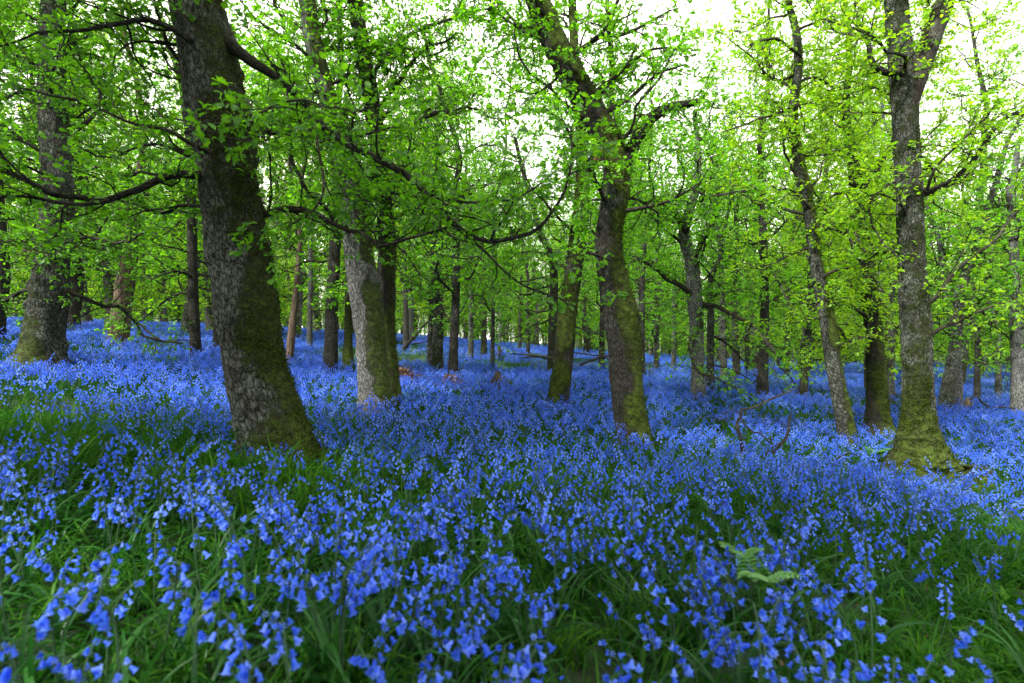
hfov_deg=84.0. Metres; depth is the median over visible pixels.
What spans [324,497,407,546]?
bluebell
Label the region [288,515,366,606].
bluebell
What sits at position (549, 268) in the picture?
distant oak
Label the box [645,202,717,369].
oak tree
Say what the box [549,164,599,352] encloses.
distant oak
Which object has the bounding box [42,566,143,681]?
bluebell
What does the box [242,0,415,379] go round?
oak tree
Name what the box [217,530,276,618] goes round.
bluebell
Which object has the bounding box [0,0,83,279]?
distant oak
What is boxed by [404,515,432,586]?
bluebell
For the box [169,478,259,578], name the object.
bluebell
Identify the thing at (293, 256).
distant oak
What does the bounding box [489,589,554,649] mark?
bluebell
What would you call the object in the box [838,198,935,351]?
distant oak
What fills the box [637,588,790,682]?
bluebell
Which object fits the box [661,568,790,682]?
bluebell
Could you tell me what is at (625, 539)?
bluebell
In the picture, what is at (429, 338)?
oak tree
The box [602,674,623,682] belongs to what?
bluebell
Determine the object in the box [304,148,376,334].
distant oak
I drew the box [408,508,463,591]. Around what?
bluebell
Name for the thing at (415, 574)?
bluebell
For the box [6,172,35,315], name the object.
distant oak
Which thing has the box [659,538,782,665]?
bluebell
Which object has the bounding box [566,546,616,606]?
bluebell
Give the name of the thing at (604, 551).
bluebell
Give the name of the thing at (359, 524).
bluebell
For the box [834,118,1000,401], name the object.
oak tree
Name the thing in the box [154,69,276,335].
distant oak
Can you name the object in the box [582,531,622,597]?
bluebell
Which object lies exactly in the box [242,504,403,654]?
bluebell
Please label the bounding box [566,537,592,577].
bluebell
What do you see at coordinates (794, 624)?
bluebell
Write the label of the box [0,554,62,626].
bluebell
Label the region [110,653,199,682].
bluebell
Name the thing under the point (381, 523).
bluebell
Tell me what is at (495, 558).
bluebell
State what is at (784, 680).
bluebell
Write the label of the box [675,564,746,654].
bluebell
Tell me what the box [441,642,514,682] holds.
bluebell
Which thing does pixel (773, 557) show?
bluebell
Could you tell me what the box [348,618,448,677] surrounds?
bluebell
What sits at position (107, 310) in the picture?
oak tree
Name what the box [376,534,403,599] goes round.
bluebell
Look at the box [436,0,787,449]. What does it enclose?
oak tree
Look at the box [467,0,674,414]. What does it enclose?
oak tree
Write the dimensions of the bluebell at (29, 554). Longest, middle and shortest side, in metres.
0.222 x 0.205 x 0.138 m
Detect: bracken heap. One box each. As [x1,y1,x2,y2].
[398,363,435,389]
[429,372,476,391]
[477,371,516,392]
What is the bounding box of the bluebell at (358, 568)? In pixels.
[246,544,381,675]
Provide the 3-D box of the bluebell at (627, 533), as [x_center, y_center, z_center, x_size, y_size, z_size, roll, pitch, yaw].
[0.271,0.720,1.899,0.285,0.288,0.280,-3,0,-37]
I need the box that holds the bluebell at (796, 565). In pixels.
[776,550,811,608]
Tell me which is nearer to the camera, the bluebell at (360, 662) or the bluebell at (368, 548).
the bluebell at (360, 662)
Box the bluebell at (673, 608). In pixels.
[644,582,793,682]
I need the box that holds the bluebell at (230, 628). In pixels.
[175,621,252,682]
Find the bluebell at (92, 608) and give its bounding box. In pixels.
[44,547,137,622]
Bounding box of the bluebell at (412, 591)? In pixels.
[378,586,482,679]
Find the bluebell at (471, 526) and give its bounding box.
[455,506,534,589]
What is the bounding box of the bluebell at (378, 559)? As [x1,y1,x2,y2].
[321,550,406,599]
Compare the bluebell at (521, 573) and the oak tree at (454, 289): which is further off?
the oak tree at (454, 289)
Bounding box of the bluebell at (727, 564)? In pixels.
[689,546,773,624]
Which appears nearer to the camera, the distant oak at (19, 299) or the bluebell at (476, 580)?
the bluebell at (476, 580)
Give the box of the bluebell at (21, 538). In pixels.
[2,516,52,607]
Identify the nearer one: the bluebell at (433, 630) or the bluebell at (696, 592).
the bluebell at (433, 630)
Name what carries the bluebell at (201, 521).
on the ground at (576, 676)
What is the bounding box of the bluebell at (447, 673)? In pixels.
[428,661,480,682]
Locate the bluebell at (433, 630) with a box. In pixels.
[408,612,462,682]
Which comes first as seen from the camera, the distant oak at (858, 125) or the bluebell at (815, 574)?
the bluebell at (815, 574)
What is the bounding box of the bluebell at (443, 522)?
[406,505,480,587]
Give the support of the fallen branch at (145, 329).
on the ground at (576, 676)
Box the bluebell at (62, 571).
[59,549,135,638]
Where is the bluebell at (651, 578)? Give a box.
[587,549,690,657]
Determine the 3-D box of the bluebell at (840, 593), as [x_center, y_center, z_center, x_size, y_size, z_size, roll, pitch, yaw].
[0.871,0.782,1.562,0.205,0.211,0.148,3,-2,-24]
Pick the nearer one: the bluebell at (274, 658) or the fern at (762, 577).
the bluebell at (274, 658)
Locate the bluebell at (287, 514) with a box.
[274,500,360,572]
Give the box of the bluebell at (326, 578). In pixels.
[258,562,349,659]
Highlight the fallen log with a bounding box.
[521,356,546,360]
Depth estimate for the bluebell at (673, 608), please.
1.33 m
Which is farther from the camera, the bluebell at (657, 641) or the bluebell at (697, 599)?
the bluebell at (697, 599)
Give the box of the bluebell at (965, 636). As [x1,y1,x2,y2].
[949,620,983,682]
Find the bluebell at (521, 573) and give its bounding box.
[479,565,531,620]
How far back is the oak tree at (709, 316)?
9.55 m
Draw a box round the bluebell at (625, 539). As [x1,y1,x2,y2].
[599,523,690,643]
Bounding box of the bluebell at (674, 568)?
[663,549,682,597]
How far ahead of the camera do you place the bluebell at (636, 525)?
1.92 m
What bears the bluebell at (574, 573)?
on the ground at (576, 676)
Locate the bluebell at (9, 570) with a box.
[0,554,74,667]
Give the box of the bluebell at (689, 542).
[677,534,729,598]
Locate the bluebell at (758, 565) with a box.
[700,559,772,625]
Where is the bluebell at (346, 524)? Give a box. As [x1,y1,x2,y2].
[330,513,401,588]
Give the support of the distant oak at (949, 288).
on the ground at (576, 676)
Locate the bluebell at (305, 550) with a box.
[239,524,355,650]
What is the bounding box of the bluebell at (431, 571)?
[423,561,547,633]
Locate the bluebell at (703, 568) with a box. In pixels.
[654,560,719,609]
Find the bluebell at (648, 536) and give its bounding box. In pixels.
[644,521,688,586]
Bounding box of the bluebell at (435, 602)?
[394,571,459,674]
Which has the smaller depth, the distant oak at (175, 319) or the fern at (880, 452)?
the fern at (880, 452)
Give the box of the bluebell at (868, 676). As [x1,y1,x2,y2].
[827,664,890,682]
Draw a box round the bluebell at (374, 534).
[317,532,383,601]
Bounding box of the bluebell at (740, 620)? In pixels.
[732,561,801,641]
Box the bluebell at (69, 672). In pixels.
[35,651,116,682]
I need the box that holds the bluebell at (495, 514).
[478,493,538,576]
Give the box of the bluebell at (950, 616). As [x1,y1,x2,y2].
[915,595,989,663]
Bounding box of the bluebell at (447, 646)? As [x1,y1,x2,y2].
[387,608,525,682]
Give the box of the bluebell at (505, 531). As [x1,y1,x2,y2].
[461,511,524,604]
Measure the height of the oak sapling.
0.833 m
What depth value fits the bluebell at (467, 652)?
1.08 m
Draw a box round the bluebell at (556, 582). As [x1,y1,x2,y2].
[522,566,574,652]
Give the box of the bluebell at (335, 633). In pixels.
[252,573,400,671]
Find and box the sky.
[0,0,1023,342]
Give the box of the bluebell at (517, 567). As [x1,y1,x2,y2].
[499,552,556,615]
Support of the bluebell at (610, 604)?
on the ground at (576, 676)
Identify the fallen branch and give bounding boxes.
[138,323,197,343]
[510,340,658,365]
[715,364,757,383]
[969,390,1015,409]
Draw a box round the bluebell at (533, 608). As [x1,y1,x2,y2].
[498,595,547,682]
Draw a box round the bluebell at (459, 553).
[448,544,476,592]
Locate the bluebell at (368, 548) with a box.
[322,531,385,615]
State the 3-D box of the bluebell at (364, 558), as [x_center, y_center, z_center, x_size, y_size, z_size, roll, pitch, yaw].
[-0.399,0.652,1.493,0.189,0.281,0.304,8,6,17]
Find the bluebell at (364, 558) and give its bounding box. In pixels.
[306,537,389,615]
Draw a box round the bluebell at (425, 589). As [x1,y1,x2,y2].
[369,574,443,652]
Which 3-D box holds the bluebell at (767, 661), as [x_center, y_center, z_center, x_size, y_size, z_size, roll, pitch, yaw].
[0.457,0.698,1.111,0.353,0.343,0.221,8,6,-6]
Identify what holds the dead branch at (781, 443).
on the ground at (576, 676)
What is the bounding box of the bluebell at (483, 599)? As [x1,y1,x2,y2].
[419,588,493,656]
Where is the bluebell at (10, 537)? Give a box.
[0,526,62,596]
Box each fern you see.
[719,542,763,597]
[735,549,802,623]
[864,446,890,458]
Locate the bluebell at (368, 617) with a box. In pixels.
[345,554,416,646]
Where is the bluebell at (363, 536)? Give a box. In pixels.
[349,526,405,582]
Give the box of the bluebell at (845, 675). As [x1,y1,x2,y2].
[840,659,868,682]
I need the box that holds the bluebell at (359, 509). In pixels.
[325,502,368,566]
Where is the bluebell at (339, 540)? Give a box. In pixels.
[315,515,351,573]
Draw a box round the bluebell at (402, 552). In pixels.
[373,529,422,632]
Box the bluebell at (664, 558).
[628,537,674,595]
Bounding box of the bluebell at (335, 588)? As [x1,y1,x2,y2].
[228,573,357,676]
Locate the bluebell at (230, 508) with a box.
[191,492,265,562]
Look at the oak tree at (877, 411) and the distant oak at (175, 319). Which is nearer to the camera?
the oak tree at (877, 411)
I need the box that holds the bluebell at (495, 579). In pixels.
[481,557,509,609]
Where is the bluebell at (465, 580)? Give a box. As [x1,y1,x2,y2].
[418,550,496,648]
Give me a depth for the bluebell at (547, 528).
1.93 m
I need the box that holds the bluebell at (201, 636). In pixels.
[175,581,302,682]
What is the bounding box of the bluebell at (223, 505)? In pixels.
[196,496,257,563]
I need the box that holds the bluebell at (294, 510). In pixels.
[277,500,343,574]
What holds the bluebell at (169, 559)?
on the ground at (576, 676)
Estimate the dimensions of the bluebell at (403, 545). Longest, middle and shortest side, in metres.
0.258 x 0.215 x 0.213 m
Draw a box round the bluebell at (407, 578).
[359,564,429,628]
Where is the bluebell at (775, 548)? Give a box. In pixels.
[761,533,804,632]
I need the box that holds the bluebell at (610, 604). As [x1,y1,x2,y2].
[584,592,644,674]
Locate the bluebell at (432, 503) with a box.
[391,494,477,565]
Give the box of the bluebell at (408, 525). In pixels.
[395,508,432,575]
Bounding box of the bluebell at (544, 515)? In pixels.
[511,498,579,571]
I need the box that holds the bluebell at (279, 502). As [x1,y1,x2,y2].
[174,500,281,590]
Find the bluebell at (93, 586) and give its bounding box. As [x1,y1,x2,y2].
[2,552,122,679]
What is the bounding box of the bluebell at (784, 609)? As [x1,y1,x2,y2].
[755,570,820,681]
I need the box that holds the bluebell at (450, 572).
[420,558,473,626]
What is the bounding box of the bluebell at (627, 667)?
[618,652,642,682]
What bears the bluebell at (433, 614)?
on the ground at (576, 676)
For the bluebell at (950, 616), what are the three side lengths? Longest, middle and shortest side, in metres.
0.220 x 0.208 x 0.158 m
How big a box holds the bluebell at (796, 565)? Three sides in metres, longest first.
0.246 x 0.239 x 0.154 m
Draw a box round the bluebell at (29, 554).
[1,539,55,614]
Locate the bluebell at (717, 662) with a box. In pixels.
[668,618,741,682]
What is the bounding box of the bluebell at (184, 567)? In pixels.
[158,561,301,681]
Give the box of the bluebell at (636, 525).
[592,497,685,587]
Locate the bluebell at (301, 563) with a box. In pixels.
[288,558,342,638]
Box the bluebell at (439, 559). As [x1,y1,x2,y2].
[411,540,468,590]
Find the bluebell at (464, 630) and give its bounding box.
[392,601,482,682]
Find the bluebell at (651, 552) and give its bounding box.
[639,541,690,588]
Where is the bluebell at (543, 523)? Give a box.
[523,503,583,592]
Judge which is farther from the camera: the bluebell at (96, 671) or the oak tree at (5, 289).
the oak tree at (5, 289)
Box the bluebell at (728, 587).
[673,544,763,682]
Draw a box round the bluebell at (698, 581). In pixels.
[633,557,719,652]
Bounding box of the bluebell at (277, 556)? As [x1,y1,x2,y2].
[219,535,323,627]
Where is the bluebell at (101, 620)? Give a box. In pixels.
[53,583,189,682]
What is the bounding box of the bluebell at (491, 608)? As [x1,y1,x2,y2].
[460,585,519,672]
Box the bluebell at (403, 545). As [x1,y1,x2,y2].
[394,524,432,610]
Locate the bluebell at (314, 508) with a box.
[271,494,338,574]
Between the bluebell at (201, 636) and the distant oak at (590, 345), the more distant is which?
the distant oak at (590, 345)
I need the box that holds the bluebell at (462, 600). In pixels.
[419,586,504,658]
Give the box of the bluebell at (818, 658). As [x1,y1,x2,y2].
[809,641,835,682]
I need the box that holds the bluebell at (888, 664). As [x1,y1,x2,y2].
[843,656,901,682]
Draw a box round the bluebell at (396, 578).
[334,543,459,672]
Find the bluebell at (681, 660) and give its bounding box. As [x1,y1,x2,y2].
[648,640,697,682]
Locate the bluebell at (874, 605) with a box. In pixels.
[850,563,911,655]
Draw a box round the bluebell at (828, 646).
[784,625,871,682]
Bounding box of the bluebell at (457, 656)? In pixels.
[442,634,513,682]
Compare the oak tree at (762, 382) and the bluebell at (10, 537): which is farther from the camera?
the oak tree at (762, 382)
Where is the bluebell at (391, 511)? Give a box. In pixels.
[347,498,419,552]
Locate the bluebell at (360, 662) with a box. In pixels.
[348,637,386,682]
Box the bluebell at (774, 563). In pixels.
[766,545,836,623]
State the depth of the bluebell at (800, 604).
1.59 m
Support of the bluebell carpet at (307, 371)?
on the ground at (576, 676)
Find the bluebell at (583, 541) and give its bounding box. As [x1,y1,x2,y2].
[577,531,610,577]
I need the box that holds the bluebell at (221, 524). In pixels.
[197,494,303,614]
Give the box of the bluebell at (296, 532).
[266,515,331,588]
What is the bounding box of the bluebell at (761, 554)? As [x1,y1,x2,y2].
[719,537,810,621]
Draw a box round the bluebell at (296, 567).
[234,554,305,630]
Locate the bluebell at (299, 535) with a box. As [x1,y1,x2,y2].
[273,517,347,599]
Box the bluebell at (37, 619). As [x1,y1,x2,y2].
[3,579,95,640]
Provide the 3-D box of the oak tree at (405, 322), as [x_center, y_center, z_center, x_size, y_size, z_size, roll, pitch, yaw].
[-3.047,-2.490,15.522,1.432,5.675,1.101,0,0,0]
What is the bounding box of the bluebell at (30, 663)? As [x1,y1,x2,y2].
[0,623,91,682]
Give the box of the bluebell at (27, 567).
[0,506,34,597]
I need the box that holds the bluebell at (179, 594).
[129,577,261,682]
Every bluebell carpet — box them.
[0,327,1023,525]
[0,390,1023,682]
[6,316,1023,429]
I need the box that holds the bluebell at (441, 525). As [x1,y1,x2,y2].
[402,513,490,581]
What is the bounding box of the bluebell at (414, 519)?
[409,512,463,561]
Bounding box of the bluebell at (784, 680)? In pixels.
[777,676,788,682]
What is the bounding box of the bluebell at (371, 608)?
[357,553,459,660]
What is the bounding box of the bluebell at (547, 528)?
[502,514,579,583]
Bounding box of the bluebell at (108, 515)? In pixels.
[49,504,160,584]
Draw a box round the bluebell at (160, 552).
[116,529,210,630]
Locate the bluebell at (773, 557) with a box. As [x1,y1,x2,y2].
[698,556,775,621]
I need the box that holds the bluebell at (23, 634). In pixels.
[0,596,35,681]
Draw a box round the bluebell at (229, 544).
[176,534,262,614]
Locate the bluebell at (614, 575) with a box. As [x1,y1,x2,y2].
[587,556,646,612]
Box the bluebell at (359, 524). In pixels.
[338,508,368,570]
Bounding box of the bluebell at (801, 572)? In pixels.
[753,562,835,638]
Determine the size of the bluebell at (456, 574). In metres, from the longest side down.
0.339 x 0.282 x 0.279 m
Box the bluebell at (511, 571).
[498,563,605,681]
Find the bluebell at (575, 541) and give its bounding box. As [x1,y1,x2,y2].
[559,534,586,577]
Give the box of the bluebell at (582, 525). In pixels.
[546,503,637,600]
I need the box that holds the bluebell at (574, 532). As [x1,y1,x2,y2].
[561,529,632,620]
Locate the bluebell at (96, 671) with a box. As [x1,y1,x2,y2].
[74,631,113,682]
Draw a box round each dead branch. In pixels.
[696,366,799,451]
[764,414,799,461]
[830,445,860,465]
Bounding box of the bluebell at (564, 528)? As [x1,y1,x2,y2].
[511,516,600,597]
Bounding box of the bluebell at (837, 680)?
[827,669,839,682]
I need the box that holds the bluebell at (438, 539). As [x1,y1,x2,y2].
[416,523,456,563]
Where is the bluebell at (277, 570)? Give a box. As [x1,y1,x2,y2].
[270,558,395,682]
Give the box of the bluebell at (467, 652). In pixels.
[406,624,566,682]
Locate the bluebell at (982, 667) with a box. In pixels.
[967,656,999,682]
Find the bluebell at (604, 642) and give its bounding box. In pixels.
[585,637,647,679]
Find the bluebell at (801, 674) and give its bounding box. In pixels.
[769,634,808,682]
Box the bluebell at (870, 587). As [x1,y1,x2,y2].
[820,555,933,660]
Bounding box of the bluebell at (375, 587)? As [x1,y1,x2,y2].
[235,568,437,673]
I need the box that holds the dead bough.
[402,321,427,350]
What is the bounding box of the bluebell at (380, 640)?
[319,613,405,682]
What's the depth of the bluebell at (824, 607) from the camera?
1.30 m
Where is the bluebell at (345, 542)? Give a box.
[293,530,400,625]
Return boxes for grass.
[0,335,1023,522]
[848,511,1023,682]
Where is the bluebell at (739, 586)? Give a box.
[666,578,762,656]
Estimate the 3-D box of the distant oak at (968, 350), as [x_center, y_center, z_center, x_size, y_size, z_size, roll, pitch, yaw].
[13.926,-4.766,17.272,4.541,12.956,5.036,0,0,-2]
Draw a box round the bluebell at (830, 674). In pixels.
[807,641,836,682]
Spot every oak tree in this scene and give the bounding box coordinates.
[0,0,140,345]
[0,0,196,377]
[0,0,632,486]
[0,18,162,338]
[5,59,117,323]
[28,0,204,347]
[66,0,286,357]
[97,1,295,348]
[229,0,484,422]
[239,0,444,373]
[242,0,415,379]
[258,0,535,414]
[271,89,344,363]
[287,96,323,351]
[344,57,504,374]
[373,71,533,365]
[378,0,545,376]
[397,214,409,351]
[406,55,526,363]
[407,74,532,359]
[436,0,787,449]
[445,5,561,367]
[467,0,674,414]
[476,108,608,372]
[477,143,565,353]
[478,159,560,351]
[558,78,670,371]
[583,99,716,375]
[592,164,696,372]
[622,49,811,405]
[643,105,802,395]
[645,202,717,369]
[667,128,798,381]
[674,0,899,451]
[682,0,851,399]
[683,167,795,381]
[685,157,798,376]
[722,46,897,400]
[741,0,981,444]
[750,153,831,373]
[773,0,1023,491]
[806,95,951,389]
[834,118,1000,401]
[841,79,1022,410]
[924,1,1023,413]
[927,136,1023,417]
[931,141,1023,398]
[933,107,1023,397]
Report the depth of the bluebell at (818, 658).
1.20 m
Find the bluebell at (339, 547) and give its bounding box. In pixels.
[317,535,346,583]
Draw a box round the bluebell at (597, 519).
[567,502,641,585]
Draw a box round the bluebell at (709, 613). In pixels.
[648,602,734,675]
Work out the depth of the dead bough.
11.98 m
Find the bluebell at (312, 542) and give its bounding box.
[298,526,340,591]
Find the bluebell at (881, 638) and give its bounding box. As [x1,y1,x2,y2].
[801,589,886,682]
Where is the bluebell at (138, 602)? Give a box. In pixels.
[106,547,175,616]
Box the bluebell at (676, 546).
[656,536,697,594]
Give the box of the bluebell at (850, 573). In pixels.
[842,555,920,648]
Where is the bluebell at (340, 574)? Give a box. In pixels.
[273,566,353,650]
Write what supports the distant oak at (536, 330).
on the ground at (576, 676)
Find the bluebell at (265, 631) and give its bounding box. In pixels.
[237,604,319,682]
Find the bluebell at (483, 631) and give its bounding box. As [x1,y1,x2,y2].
[464,612,539,682]
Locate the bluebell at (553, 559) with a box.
[509,539,602,624]
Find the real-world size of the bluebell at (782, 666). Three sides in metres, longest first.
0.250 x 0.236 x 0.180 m
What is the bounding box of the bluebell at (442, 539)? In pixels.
[428,530,478,568]
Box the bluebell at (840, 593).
[804,583,863,648]
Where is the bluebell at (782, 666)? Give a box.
[734,593,824,682]
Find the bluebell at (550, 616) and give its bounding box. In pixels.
[496,593,568,678]
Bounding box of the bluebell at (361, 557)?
[322,547,381,626]
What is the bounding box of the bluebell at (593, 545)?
[532,528,599,586]
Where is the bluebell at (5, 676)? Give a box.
[0,642,34,682]
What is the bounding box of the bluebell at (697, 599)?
[657,570,708,662]
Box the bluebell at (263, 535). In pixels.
[240,514,361,638]
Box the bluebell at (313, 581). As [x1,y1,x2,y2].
[243,574,344,682]
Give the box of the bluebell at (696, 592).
[652,587,713,640]
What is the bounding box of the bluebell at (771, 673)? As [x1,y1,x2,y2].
[723,626,778,682]
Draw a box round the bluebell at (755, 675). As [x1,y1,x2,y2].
[753,666,781,682]
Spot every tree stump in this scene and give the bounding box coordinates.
[493,371,503,390]
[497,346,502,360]
[964,398,973,414]
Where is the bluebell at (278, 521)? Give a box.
[238,511,310,560]
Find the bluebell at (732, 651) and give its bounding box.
[655,613,737,682]
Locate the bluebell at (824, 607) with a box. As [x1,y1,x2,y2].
[787,598,867,682]
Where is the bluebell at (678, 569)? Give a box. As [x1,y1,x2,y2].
[663,557,683,612]
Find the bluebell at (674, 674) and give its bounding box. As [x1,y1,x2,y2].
[659,663,692,682]
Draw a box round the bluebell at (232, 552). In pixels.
[209,529,267,649]
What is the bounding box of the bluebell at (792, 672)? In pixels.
[721,625,806,682]
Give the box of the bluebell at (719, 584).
[694,559,735,630]
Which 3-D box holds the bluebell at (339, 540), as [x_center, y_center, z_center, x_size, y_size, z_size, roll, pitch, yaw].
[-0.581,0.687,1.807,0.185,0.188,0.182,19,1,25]
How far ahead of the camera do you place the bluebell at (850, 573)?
1.71 m
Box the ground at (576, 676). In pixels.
[0,336,1023,682]
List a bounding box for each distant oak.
[0,0,37,252]
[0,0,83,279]
[1,0,185,335]
[5,1,125,312]
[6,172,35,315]
[7,161,32,317]
[21,5,161,325]
[83,116,104,318]
[85,55,178,317]
[85,83,150,304]
[104,2,264,334]
[111,155,183,321]
[120,169,177,316]
[121,148,186,322]
[133,196,183,322]
[139,136,204,314]
[141,185,185,320]
[150,205,172,320]
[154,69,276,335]
[161,85,204,319]
[163,140,204,322]
[244,9,376,338]
[246,41,327,309]
[256,34,344,334]
[264,162,307,325]
[277,250,304,326]
[278,162,341,325]
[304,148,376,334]
[313,181,345,311]
[374,28,483,345]
[375,108,449,332]
[375,201,427,322]
[395,223,429,334]
[397,95,477,336]
[444,200,486,339]
[447,181,517,340]
[466,169,525,342]
[468,232,512,340]
[487,217,525,341]
[499,159,562,345]
[525,205,594,344]
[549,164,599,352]
[553,190,598,349]
[565,241,595,348]
[582,82,681,341]
[585,105,658,343]
[623,214,682,345]
[645,228,678,355]
[651,212,689,354]
[676,12,833,372]
[677,155,758,361]
[701,194,744,358]
[728,210,783,346]
[738,34,887,372]
[764,119,863,372]
[773,219,839,352]
[782,214,854,363]
[804,11,994,376]
[814,15,969,375]
[820,61,973,361]
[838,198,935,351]
[849,239,901,371]
[923,0,1023,385]
[925,180,973,366]
[933,202,985,363]
[935,192,1019,375]
[942,202,1021,369]
[966,95,1023,348]
[968,244,1022,367]
[997,229,1023,345]
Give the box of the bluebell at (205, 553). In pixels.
[174,514,255,612]
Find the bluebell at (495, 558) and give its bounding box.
[466,551,522,662]
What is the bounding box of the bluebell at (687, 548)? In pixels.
[636,524,735,625]
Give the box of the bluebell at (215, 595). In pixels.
[133,569,284,682]
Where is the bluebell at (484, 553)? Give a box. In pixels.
[437,541,494,603]
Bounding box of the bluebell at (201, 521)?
[98,484,206,581]
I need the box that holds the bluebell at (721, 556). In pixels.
[688,550,746,606]
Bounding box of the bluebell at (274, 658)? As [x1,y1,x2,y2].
[262,617,378,682]
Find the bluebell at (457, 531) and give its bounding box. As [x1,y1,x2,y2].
[430,521,465,589]
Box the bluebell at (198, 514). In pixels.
[117,480,255,607]
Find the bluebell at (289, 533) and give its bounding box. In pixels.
[274,526,331,571]
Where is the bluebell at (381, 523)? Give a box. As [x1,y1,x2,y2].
[356,518,408,553]
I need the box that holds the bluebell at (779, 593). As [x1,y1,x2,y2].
[738,586,800,647]
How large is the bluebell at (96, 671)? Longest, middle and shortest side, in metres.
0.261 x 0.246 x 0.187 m
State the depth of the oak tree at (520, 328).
19.14 m
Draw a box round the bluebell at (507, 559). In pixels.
[444,555,543,682]
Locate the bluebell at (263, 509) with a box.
[202,498,281,574]
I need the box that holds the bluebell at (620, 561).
[595,539,666,619]
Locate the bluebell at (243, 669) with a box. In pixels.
[221,658,264,682]
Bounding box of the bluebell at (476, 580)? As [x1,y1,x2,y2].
[437,566,497,642]
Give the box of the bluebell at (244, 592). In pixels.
[214,578,280,648]
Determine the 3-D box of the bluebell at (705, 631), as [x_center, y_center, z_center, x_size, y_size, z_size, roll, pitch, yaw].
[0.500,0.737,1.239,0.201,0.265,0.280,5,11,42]
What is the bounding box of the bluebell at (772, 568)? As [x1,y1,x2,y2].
[737,550,805,621]
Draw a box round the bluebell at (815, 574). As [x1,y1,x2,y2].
[794,559,851,625]
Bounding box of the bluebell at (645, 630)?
[597,617,661,670]
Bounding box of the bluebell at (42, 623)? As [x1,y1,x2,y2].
[30,577,142,682]
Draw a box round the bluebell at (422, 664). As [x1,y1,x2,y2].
[380,638,447,682]
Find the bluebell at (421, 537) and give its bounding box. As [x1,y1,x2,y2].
[411,515,479,578]
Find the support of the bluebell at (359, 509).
on the ground at (576, 676)
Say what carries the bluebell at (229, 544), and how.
on the ground at (576, 676)
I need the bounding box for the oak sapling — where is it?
[642,342,661,379]
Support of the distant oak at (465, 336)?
on the ground at (576, 676)
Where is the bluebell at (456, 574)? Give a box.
[384,546,520,664]
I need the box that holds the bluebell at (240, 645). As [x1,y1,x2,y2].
[204,610,250,682]
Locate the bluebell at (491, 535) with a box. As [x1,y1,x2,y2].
[472,523,506,576]
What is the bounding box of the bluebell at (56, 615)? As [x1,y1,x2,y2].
[45,541,131,654]
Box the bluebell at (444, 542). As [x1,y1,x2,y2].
[423,526,482,601]
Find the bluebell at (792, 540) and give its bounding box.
[728,520,830,624]
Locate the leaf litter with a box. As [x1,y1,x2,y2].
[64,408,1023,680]
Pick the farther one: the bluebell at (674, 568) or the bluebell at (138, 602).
the bluebell at (674, 568)
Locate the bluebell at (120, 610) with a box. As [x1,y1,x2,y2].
[105,580,169,681]
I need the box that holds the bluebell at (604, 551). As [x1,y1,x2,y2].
[601,537,642,587]
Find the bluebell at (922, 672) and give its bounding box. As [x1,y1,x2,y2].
[908,654,998,682]
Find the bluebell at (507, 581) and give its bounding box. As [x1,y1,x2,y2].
[462,557,511,619]
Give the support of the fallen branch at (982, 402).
on the ground at (576, 676)
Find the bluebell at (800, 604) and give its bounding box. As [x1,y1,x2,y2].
[781,586,848,656]
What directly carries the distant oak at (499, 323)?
on the ground at (576, 676)
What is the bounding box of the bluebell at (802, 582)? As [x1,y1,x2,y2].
[736,574,849,634]
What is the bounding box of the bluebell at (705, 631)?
[691,612,742,682]
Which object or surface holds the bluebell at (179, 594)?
on the ground at (576, 676)
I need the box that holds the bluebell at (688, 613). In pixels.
[652,584,718,682]
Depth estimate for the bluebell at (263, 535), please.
1.49 m
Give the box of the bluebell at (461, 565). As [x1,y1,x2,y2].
[446,551,494,634]
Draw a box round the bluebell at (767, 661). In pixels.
[738,598,772,682]
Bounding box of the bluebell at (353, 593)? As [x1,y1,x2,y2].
[294,564,388,682]
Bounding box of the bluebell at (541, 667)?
[512,633,548,682]
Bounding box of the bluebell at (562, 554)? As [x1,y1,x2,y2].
[533,541,594,597]
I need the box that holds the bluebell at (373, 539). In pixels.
[329,524,445,651]
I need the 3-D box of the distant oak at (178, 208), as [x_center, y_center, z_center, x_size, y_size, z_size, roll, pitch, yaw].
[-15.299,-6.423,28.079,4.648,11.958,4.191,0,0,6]
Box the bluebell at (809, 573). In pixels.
[765,560,881,660]
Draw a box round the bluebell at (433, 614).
[414,591,504,679]
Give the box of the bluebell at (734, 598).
[708,549,749,610]
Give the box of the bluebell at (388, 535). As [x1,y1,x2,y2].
[375,512,430,614]
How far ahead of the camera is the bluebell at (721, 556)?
1.78 m
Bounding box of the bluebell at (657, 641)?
[605,611,709,682]
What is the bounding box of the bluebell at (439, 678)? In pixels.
[418,670,443,682]
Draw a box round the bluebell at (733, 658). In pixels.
[689,616,781,682]
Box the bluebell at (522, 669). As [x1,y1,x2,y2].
[477,640,555,682]
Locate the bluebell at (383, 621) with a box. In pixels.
[291,593,460,682]
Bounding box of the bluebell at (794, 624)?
[775,613,856,682]
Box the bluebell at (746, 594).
[725,551,786,625]
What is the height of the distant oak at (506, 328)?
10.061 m
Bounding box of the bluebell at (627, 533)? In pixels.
[570,511,645,591]
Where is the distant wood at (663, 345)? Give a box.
[7,148,1023,369]
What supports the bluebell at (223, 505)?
on the ground at (576, 676)
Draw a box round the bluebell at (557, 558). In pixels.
[538,542,560,579]
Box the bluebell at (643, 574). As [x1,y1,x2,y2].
[574,558,683,635]
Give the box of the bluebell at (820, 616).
[745,593,849,671]
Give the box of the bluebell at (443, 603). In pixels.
[383,574,464,680]
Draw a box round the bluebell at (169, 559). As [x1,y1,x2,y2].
[148,552,211,643]
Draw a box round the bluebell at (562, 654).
[519,591,582,682]
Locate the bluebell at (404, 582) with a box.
[381,534,430,590]
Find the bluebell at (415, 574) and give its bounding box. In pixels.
[392,556,471,629]
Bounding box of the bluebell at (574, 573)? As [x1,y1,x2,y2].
[536,560,583,613]

